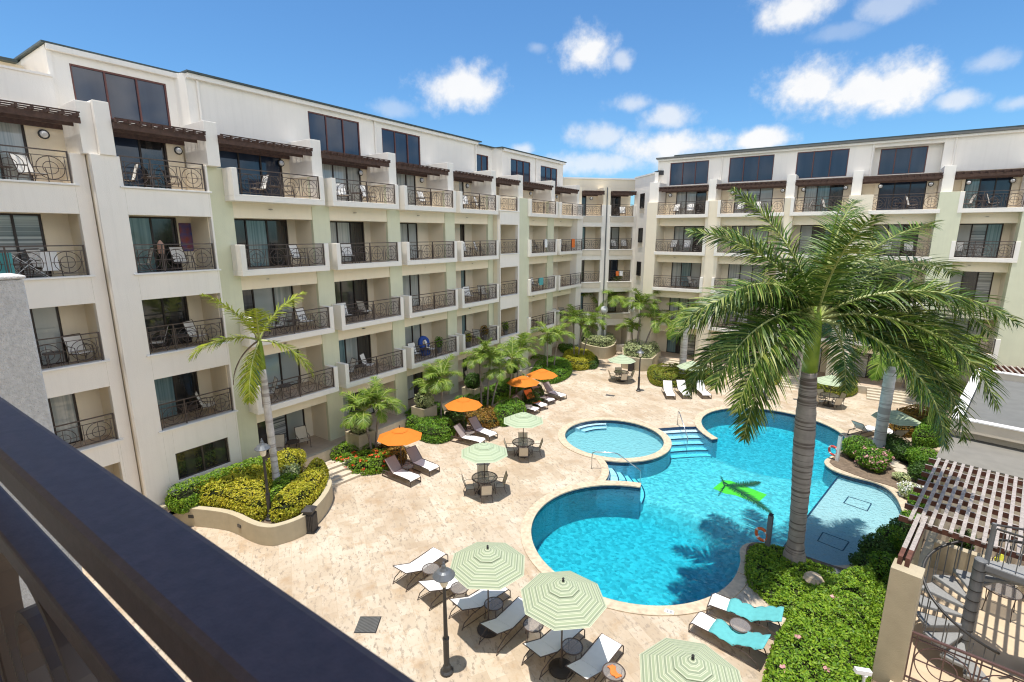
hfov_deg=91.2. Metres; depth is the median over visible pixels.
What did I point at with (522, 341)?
palm tree
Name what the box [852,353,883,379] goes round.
sliding door
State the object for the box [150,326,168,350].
sling chair
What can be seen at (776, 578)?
ground cover
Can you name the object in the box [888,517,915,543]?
shrub
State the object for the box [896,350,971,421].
palm tree
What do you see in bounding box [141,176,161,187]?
balcony table
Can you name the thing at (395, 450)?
hedge
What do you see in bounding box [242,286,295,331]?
sliding door
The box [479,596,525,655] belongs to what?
sun lounger
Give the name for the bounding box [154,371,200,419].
sliding door
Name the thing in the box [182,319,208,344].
sling chair
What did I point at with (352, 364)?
sling chair
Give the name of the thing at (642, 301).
palm tree
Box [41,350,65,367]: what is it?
balcony table
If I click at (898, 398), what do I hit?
patio steps
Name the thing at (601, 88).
sky
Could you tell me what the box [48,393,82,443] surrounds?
sliding door
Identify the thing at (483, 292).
sling chair
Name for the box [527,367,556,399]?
parasol
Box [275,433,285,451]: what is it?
sling chair
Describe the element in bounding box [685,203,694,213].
sling chair
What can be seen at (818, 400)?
sling chair
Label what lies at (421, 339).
pool float toy
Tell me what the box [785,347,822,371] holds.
sliding door
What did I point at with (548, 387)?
sun lounger
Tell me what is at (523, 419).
parasol
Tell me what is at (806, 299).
royal palm
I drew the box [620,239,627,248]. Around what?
sling chair
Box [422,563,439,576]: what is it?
side table
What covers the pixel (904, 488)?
shrub
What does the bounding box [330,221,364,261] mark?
sliding door
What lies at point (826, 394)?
dining table
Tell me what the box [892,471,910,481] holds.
shrub
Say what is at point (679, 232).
sliding door
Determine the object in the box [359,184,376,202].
sling chair
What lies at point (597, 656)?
sun lounger
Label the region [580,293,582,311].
sliding door
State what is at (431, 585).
sun lounger
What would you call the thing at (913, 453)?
shrub
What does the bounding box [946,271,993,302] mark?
sliding door
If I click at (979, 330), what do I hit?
sliding door
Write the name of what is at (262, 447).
street lamp
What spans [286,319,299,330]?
balcony table
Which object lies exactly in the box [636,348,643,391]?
street lamp
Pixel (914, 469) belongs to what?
shrub
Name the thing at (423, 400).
shrub
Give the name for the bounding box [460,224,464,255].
sliding door
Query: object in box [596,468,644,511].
pool steps
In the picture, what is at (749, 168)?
loft window
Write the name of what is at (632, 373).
sling chair
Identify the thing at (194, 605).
balcony railing
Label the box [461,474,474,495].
sling chair
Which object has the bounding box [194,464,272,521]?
hedge
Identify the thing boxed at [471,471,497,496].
dining table
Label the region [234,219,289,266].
sliding door
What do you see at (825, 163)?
loft window
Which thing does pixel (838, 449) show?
life ring post
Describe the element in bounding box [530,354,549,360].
hedge
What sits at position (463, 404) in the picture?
parasol
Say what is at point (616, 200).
sliding door
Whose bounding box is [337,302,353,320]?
sling chair
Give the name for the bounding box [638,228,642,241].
window
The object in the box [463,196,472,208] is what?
sling chair
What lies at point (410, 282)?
sliding door
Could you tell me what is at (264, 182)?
sling chair
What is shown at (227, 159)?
sliding door
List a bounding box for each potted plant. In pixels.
[434,336,442,352]
[465,331,471,347]
[480,325,488,338]
[502,321,508,334]
[949,527,976,551]
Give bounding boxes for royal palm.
[656,297,715,373]
[667,186,1023,565]
[780,322,828,378]
[848,320,949,453]
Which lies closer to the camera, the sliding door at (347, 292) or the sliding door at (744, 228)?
the sliding door at (347, 292)
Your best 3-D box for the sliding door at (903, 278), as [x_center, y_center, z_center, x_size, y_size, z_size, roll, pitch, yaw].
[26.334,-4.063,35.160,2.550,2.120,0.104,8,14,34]
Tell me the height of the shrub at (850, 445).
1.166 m
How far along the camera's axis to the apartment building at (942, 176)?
34.76 m
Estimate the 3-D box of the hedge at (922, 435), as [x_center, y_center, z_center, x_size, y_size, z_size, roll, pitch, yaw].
[23.126,4.718,27.521,5.194,1.098,1.455,-11,17,-43]
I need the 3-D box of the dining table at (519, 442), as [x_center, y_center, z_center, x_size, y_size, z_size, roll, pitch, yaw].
[0.562,5.376,25.083,1.124,0.726,1.124,3,12,14]
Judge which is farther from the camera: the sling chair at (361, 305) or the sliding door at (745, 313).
the sliding door at (745, 313)
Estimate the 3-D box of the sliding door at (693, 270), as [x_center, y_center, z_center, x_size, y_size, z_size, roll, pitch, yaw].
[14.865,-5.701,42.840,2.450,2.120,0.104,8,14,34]
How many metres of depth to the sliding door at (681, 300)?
43.63 m
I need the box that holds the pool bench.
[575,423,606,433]
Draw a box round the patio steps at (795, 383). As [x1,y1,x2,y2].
[779,377,819,388]
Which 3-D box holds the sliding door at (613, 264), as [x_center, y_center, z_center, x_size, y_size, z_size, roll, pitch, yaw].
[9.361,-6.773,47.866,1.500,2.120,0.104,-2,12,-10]
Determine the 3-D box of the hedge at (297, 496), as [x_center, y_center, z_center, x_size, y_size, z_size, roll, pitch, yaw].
[-8.265,5.770,20.104,1.473,0.886,4.382,1,12,3]
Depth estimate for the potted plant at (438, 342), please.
31.51 m
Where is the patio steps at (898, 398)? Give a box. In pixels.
[866,388,920,405]
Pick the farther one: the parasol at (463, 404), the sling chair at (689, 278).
the sling chair at (689, 278)
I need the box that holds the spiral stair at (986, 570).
[917,522,1023,681]
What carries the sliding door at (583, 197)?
in the apartment building at (601, 200)
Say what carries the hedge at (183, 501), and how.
on the planter at (266, 533)
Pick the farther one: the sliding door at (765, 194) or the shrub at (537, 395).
the sliding door at (765, 194)
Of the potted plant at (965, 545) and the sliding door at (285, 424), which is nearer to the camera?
the potted plant at (965, 545)
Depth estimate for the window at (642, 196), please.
44.04 m
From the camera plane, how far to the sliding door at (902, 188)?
33.92 m
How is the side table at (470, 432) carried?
on the plaza
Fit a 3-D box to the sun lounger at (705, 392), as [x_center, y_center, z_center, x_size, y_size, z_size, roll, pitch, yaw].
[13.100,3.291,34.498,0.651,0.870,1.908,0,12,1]
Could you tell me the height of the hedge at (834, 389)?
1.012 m
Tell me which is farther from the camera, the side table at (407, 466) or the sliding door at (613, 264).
the sliding door at (613, 264)
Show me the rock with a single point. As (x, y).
(812, 577)
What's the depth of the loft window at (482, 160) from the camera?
36.09 m
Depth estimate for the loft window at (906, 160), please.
33.93 m
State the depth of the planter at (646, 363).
40.58 m
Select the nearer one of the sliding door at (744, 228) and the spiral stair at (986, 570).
the spiral stair at (986, 570)
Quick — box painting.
[178,223,193,250]
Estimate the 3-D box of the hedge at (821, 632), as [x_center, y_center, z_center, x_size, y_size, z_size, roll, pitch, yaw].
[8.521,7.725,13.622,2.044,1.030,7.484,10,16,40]
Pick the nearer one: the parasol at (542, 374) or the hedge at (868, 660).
the hedge at (868, 660)
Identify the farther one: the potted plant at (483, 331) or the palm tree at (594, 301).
the palm tree at (594, 301)
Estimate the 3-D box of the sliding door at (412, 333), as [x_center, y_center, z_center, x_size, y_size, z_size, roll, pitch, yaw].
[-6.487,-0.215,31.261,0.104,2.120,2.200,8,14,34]
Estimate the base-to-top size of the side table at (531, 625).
0.465 m
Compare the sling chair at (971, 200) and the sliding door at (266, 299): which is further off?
the sling chair at (971, 200)
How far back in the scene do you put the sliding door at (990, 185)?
31.47 m
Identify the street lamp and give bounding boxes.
[254,438,273,521]
[432,561,454,677]
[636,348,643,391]
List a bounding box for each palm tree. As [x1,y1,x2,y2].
[339,383,393,449]
[355,375,406,449]
[410,367,453,405]
[422,354,463,417]
[459,338,499,406]
[465,336,509,407]
[482,352,520,405]
[493,336,530,397]
[498,332,542,392]
[530,321,564,365]
[543,322,575,364]
[556,303,591,356]
[565,311,598,354]
[577,312,610,356]
[582,292,613,302]
[594,274,630,312]
[614,318,641,341]
[621,288,661,344]
[631,301,671,345]
[888,320,941,387]
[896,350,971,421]
[914,311,988,403]
[918,338,971,417]
[931,333,995,374]
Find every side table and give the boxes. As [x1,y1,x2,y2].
[402,463,413,471]
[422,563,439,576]
[450,581,468,603]
[465,430,474,441]
[484,597,503,617]
[523,617,543,639]
[562,638,582,659]
[602,661,625,681]
[729,617,751,632]
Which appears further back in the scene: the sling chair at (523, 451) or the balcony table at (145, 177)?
the sling chair at (523, 451)
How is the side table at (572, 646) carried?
on the plaza
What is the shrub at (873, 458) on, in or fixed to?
on the planting soil
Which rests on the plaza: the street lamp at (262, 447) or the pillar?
the pillar
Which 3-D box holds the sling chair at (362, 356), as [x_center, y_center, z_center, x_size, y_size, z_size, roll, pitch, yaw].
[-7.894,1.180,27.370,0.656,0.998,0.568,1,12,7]
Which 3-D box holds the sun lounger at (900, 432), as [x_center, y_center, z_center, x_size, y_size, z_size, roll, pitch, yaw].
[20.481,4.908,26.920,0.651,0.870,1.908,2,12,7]
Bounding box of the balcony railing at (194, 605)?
[0,397,414,681]
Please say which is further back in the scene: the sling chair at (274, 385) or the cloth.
the sling chair at (274, 385)
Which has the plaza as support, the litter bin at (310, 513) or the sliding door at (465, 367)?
the litter bin at (310, 513)
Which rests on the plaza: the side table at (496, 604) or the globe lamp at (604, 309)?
the side table at (496, 604)
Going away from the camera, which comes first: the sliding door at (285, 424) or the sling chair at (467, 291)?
the sliding door at (285, 424)
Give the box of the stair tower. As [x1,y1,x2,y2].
[630,170,663,339]
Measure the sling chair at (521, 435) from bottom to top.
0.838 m
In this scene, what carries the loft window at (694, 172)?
in the apartment building at (942, 176)
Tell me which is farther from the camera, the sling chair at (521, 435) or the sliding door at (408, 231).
the sliding door at (408, 231)
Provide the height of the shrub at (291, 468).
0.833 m
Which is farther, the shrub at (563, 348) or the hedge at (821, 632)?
the shrub at (563, 348)
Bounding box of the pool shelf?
[783,476,899,564]
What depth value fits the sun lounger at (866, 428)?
27.47 m
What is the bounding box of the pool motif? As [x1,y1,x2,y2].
[713,477,771,512]
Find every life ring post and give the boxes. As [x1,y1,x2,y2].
[755,513,773,546]
[828,434,842,461]
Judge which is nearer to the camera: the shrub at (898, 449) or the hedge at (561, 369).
the shrub at (898, 449)
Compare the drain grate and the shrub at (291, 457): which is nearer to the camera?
the drain grate
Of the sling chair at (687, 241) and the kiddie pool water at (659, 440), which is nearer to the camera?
the kiddie pool water at (659, 440)
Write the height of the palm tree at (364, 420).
3.613 m
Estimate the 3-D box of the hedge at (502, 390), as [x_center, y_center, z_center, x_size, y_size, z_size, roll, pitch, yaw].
[-1.087,3.359,34.174,1.838,0.984,7.906,8,14,34]
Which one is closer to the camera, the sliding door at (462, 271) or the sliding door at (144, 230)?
the sliding door at (144, 230)
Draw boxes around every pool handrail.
[591,451,640,482]
[677,411,687,453]
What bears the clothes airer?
on the apartment building at (86, 128)
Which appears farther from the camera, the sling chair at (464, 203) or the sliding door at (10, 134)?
the sling chair at (464, 203)
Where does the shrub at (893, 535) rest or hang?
on the planting soil
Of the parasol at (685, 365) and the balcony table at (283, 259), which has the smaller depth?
the balcony table at (283, 259)
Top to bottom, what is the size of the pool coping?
0.057 m
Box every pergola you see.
[898,458,1023,565]
[977,363,1023,374]
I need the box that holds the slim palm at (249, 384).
[188,291,314,481]
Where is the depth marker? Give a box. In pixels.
[664,608,673,614]
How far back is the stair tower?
44.78 m
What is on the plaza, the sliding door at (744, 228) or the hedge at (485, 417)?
the hedge at (485, 417)
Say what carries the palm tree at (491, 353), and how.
on the plaza
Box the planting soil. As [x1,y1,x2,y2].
[746,446,938,681]
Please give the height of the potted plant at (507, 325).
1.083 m
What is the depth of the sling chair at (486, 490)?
20.58 m
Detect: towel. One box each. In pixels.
[524,389,540,402]
[538,277,542,284]
[709,619,770,649]
[726,598,783,621]
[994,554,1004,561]
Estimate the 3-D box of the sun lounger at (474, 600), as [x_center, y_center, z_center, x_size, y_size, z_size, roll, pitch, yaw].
[-0.936,7.605,14.805,1.895,0.649,0.638,-11,16,-43]
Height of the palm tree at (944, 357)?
5.438 m
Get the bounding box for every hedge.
[165,455,267,514]
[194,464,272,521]
[269,457,328,522]
[270,470,298,503]
[330,440,374,460]
[334,448,390,475]
[373,442,406,463]
[404,401,443,429]
[454,373,524,412]
[464,405,499,428]
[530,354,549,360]
[532,355,572,383]
[562,347,595,370]
[647,363,713,386]
[762,563,878,681]
[817,376,857,396]
[854,576,887,681]
[888,404,928,437]
[911,412,949,447]
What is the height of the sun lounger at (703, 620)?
0.649 m
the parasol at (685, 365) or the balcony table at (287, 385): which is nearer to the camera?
the balcony table at (287, 385)
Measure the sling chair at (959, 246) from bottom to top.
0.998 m
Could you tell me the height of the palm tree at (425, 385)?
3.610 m
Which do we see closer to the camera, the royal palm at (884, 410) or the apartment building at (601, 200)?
the royal palm at (884, 410)
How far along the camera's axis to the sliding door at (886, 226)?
34.41 m
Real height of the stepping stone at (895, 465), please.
0.040 m
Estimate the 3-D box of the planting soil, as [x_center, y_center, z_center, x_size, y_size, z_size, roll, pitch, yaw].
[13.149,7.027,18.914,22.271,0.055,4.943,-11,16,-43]
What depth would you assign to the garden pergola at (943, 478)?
14.41 m
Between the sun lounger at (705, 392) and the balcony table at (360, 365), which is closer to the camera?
the balcony table at (360, 365)
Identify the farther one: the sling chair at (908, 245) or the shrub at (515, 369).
the shrub at (515, 369)
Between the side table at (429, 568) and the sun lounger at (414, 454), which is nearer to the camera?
the side table at (429, 568)
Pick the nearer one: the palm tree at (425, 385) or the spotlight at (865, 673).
the spotlight at (865, 673)
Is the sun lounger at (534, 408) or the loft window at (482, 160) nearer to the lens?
the sun lounger at (534, 408)
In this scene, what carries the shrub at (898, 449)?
on the planting soil
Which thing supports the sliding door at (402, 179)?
in the apartment building at (86, 128)
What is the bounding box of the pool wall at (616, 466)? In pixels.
[531,408,901,562]
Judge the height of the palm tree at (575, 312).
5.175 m
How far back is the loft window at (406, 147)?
29.05 m
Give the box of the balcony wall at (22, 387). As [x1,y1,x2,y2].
[0,273,82,607]
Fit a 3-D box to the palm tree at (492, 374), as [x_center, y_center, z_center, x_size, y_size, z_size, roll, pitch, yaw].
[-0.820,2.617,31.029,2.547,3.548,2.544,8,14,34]
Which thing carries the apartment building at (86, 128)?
on the plaza
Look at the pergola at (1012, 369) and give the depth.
29.83 m
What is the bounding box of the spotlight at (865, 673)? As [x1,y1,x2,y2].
[853,666,872,681]
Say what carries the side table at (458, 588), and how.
on the plaza
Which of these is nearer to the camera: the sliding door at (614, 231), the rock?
the rock
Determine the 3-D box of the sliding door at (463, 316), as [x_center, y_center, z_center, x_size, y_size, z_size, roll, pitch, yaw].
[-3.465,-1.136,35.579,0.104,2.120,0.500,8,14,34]
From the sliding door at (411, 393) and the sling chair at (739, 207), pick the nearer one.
the sliding door at (411, 393)
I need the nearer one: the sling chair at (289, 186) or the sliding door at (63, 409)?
the sliding door at (63, 409)
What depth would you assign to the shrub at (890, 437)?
25.32 m
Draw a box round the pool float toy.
[418,336,429,355]
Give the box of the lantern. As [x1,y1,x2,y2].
[157,240,163,270]
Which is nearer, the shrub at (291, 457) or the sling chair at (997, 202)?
the shrub at (291, 457)
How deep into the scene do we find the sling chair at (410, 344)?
30.15 m
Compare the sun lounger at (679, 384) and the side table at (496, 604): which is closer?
the side table at (496, 604)
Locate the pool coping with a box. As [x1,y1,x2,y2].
[521,406,907,615]
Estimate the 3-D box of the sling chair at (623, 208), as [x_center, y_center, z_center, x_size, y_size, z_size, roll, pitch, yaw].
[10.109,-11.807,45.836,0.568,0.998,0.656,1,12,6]
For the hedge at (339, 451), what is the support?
on the plaza
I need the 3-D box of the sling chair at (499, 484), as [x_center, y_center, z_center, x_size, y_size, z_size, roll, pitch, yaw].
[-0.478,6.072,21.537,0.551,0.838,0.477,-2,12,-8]
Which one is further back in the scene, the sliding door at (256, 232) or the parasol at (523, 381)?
the parasol at (523, 381)
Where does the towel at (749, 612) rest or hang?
on the sun lounger at (718, 601)
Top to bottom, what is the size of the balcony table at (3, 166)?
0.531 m
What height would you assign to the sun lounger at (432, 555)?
0.649 m
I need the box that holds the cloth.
[607,665,621,677]
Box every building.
[0,40,582,504]
[563,177,636,349]
[640,125,1023,405]
[923,368,1023,565]
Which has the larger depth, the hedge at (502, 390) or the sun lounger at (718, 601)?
the hedge at (502, 390)
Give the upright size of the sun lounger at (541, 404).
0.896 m
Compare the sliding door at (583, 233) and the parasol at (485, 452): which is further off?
the sliding door at (583, 233)
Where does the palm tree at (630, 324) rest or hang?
in the planter at (646, 363)
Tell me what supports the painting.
attached to the apartment building at (86, 128)
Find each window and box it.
[69,63,170,127]
[175,437,229,479]
[308,111,360,156]
[381,128,420,164]
[477,154,487,170]
[511,159,529,181]
[541,166,556,186]
[636,261,640,275]
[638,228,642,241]
[640,193,644,207]
[669,160,708,185]
[728,154,774,181]
[795,148,849,178]
[877,146,928,174]
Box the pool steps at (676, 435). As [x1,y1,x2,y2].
[663,429,711,458]
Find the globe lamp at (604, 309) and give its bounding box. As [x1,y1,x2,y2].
[601,306,607,335]
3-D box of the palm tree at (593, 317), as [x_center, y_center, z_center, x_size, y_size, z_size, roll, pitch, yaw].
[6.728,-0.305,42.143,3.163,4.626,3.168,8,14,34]
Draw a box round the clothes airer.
[0,252,59,276]
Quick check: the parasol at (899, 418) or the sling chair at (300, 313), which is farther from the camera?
the parasol at (899, 418)
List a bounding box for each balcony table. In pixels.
[0,165,12,179]
[14,264,31,277]
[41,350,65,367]
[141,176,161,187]
[173,334,188,345]
[278,383,291,396]
[279,255,292,266]
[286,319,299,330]
[286,439,299,446]
[356,364,366,374]
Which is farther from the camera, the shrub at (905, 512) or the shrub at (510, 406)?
the shrub at (510, 406)
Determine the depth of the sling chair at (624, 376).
36.89 m
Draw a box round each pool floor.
[535,411,869,605]
[566,427,662,457]
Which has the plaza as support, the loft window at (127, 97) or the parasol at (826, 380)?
the parasol at (826, 380)
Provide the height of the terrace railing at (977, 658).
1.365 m
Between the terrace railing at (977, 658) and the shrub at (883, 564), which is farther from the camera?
the shrub at (883, 564)
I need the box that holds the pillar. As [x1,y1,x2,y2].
[871,558,924,681]
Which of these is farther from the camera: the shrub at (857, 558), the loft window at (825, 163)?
the loft window at (825, 163)
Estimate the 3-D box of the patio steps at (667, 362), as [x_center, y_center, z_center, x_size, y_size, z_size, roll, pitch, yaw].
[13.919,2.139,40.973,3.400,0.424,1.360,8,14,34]
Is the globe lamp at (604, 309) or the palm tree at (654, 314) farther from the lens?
the globe lamp at (604, 309)
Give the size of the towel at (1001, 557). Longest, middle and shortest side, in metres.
0.500 x 0.480 x 0.041 m
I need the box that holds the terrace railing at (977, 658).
[903,631,1023,681]
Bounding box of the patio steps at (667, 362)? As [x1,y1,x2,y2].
[660,360,678,366]
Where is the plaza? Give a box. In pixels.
[82,350,961,681]
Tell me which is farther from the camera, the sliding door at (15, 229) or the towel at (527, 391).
the towel at (527, 391)
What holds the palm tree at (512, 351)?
on the plaza
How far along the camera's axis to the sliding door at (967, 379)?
33.66 m
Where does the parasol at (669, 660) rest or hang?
on the plaza
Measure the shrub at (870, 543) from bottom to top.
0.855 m
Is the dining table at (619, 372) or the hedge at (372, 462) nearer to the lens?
the hedge at (372, 462)
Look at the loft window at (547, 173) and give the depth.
42.59 m
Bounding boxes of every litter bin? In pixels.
[301,505,318,533]
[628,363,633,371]
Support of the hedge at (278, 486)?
on the planter at (266, 533)
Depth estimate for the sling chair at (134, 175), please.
17.83 m
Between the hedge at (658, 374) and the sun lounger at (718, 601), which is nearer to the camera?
the sun lounger at (718, 601)
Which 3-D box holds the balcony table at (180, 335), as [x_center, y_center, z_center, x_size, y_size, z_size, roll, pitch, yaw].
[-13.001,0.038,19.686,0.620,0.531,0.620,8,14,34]
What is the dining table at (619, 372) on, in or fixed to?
on the plaza
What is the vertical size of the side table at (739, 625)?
0.465 m
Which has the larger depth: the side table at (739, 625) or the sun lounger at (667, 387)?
the sun lounger at (667, 387)
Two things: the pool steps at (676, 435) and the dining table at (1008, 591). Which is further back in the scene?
the pool steps at (676, 435)
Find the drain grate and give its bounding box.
[354,616,381,632]
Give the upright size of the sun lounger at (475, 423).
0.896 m
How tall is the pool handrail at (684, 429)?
1.781 m
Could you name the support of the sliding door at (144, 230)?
in the apartment building at (86, 128)
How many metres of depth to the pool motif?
23.46 m
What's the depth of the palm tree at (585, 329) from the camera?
41.52 m
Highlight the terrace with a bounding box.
[890,531,1023,681]
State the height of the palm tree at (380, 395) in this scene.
3.824 m
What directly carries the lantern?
on the apartment building at (86, 128)
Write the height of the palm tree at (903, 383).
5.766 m
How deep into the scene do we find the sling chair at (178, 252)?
19.70 m
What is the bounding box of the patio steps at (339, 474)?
[327,457,364,487]
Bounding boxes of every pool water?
[531,410,901,602]
[565,421,663,457]
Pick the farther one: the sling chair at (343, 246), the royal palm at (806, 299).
the sling chair at (343, 246)
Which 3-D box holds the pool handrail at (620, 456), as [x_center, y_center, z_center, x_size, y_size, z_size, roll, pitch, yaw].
[4.874,6.085,23.528,2.305,1.782,0.121,2,12,9]
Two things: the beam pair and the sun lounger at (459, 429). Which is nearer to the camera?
the beam pair
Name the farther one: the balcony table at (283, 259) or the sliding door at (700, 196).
the sliding door at (700, 196)
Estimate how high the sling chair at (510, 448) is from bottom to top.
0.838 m
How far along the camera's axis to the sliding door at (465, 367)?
36.29 m
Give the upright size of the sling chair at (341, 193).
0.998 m
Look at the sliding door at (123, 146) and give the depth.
18.84 m
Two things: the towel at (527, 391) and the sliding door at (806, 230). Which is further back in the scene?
the sliding door at (806, 230)
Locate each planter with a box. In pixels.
[159,466,332,545]
[579,339,616,358]
[622,346,660,370]
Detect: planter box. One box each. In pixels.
[345,428,374,450]
[411,404,436,420]
[462,385,483,399]
[502,370,521,381]
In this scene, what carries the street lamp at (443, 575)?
on the plaza
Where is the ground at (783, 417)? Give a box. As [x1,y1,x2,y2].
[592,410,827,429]
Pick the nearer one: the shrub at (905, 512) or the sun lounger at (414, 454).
the shrub at (905, 512)
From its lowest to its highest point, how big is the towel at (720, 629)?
0.397 m
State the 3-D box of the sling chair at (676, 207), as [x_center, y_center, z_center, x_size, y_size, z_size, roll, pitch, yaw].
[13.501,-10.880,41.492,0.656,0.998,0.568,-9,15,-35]
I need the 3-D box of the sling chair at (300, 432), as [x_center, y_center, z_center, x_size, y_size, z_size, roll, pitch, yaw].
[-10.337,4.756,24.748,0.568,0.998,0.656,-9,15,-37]
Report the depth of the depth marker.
14.68 m
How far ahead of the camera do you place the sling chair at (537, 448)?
25.03 m
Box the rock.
[802,571,824,584]
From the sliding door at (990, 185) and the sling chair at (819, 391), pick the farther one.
the sling chair at (819, 391)
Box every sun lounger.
[382,454,420,487]
[393,547,447,591]
[403,445,439,476]
[417,578,457,610]
[448,587,510,629]
[450,423,485,445]
[466,416,497,441]
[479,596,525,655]
[512,395,539,414]
[521,628,584,679]
[522,391,547,410]
[531,385,555,405]
[543,381,566,400]
[565,633,623,681]
[662,380,675,399]
[674,380,691,398]
[688,611,766,671]
[696,380,711,398]
[706,593,780,639]
[847,420,874,438]
[887,428,909,445]
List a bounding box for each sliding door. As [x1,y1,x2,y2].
[0,122,33,180]
[0,213,51,277]
[29,307,67,366]
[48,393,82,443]
[114,137,170,188]
[129,216,181,272]
[142,296,191,348]
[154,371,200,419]
[218,150,283,196]
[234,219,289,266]
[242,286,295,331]
[254,349,300,389]
[257,409,305,451]
[322,164,361,201]
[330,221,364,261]
[334,279,368,317]
[339,334,371,369]
[343,387,374,419]
[396,173,415,204]
[400,223,417,258]
[402,274,419,306]
[405,324,420,351]
[407,372,422,399]
[459,182,463,208]
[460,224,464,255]
[461,270,464,287]
[462,315,465,333]
[463,358,466,379]
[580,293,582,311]
[581,260,583,281]
[582,196,585,215]
[582,227,584,248]
[607,292,615,311]
[609,260,617,280]
[610,196,620,215]
[610,227,619,248]
[666,332,695,354]
[669,298,697,320]
[671,262,700,286]
[673,226,703,251]
[675,191,706,214]
[723,305,760,325]
[727,264,764,288]
[731,225,769,252]
[733,188,772,212]
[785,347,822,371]
[798,225,837,253]
[803,185,843,211]
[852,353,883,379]
[866,270,912,292]
[870,224,918,255]
[876,181,926,209]
[942,317,984,345]
[942,363,970,390]
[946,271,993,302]
[954,223,1003,257]
[963,177,1012,207]
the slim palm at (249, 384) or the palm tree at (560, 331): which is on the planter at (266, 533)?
the slim palm at (249, 384)
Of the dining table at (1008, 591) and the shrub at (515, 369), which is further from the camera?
the shrub at (515, 369)
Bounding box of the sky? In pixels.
[0,0,1023,205]
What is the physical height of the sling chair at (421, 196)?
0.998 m
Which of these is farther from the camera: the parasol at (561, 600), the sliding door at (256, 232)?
the sliding door at (256, 232)
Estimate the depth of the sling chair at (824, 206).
35.69 m
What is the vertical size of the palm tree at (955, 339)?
5.992 m
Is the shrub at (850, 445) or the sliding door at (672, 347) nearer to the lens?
the shrub at (850, 445)
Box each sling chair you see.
[9,152,49,181]
[24,248,63,277]
[62,333,95,363]
[123,162,139,186]
[136,247,154,271]
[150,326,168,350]
[159,165,182,189]
[168,246,195,270]
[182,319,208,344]
[194,391,216,416]
[250,174,268,195]
[261,376,277,398]
[269,311,286,334]
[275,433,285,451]
[277,176,294,197]
[288,245,309,266]
[294,425,310,448]
[295,307,315,328]
[336,183,351,200]
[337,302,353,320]
[340,244,355,262]
[349,358,356,377]
[356,300,372,318]
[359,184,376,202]
[359,352,375,372]
[407,342,421,358]
[417,191,429,205]
[424,339,437,355]
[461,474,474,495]
[462,286,474,301]
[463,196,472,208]
[472,329,483,340]
[477,285,488,297]
[477,464,487,486]
[480,485,492,503]
[494,471,507,493]
[504,439,514,456]
[518,432,526,450]
[519,447,528,462]
[531,438,542,456]
[610,239,616,246]
[619,206,625,213]
[619,374,627,381]
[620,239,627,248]
[627,370,634,381]
[667,240,677,251]
[673,203,680,214]
[682,240,690,251]
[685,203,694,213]
[687,276,696,287]
[734,201,744,211]
[816,394,824,405]
[817,389,827,402]
[821,198,829,208]
[829,398,843,407]
[832,392,846,403]
[880,242,891,255]
[903,241,916,255]
[906,196,917,207]
[955,242,963,256]
[964,193,977,207]
[985,193,998,207]
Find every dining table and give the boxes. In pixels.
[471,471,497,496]
[512,437,533,458]
[614,370,628,379]
[820,392,839,407]
[981,583,1023,622]
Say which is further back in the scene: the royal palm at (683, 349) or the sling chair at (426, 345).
the royal palm at (683, 349)
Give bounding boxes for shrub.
[245,461,271,475]
[267,447,306,472]
[279,463,300,478]
[350,414,372,433]
[414,391,434,408]
[414,415,455,443]
[444,409,466,429]
[464,372,481,388]
[493,395,526,426]
[505,359,519,372]
[522,384,544,406]
[557,343,577,354]
[581,331,615,346]
[585,354,598,368]
[623,339,659,357]
[836,435,875,459]
[848,551,877,574]
[853,445,894,472]
[857,532,897,555]
[866,550,903,579]
[874,524,910,552]
[883,439,915,460]
[886,432,903,443]
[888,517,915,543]
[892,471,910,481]
[897,481,923,497]
[900,509,920,526]
[904,445,937,464]
[907,459,934,482]
[907,490,928,507]
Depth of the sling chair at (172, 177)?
18.79 m
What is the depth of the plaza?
17.91 m
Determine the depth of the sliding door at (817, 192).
36.40 m
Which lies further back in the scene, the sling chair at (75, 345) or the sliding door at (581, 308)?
the sliding door at (581, 308)
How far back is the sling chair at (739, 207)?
38.67 m
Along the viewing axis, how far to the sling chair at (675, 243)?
42.22 m
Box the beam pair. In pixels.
[897,513,927,567]
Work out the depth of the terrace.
13.67 m
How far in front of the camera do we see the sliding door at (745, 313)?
41.04 m
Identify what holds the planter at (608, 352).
on the plaza
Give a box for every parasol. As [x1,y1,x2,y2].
[377,425,421,465]
[445,395,482,434]
[450,542,524,637]
[461,440,507,495]
[504,410,542,457]
[507,374,539,387]
[521,571,606,679]
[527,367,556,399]
[608,353,635,381]
[639,638,741,681]
[677,359,702,389]
[817,374,843,406]
[871,408,920,432]
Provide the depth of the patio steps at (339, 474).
22.77 m
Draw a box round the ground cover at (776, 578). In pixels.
[743,542,838,616]
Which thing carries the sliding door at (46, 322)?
in the apartment building at (86, 128)
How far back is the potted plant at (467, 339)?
33.13 m
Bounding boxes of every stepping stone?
[889,462,905,468]
[893,468,907,473]
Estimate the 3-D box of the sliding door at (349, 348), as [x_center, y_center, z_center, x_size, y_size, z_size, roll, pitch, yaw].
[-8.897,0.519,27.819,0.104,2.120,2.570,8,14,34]
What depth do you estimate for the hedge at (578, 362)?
41.74 m

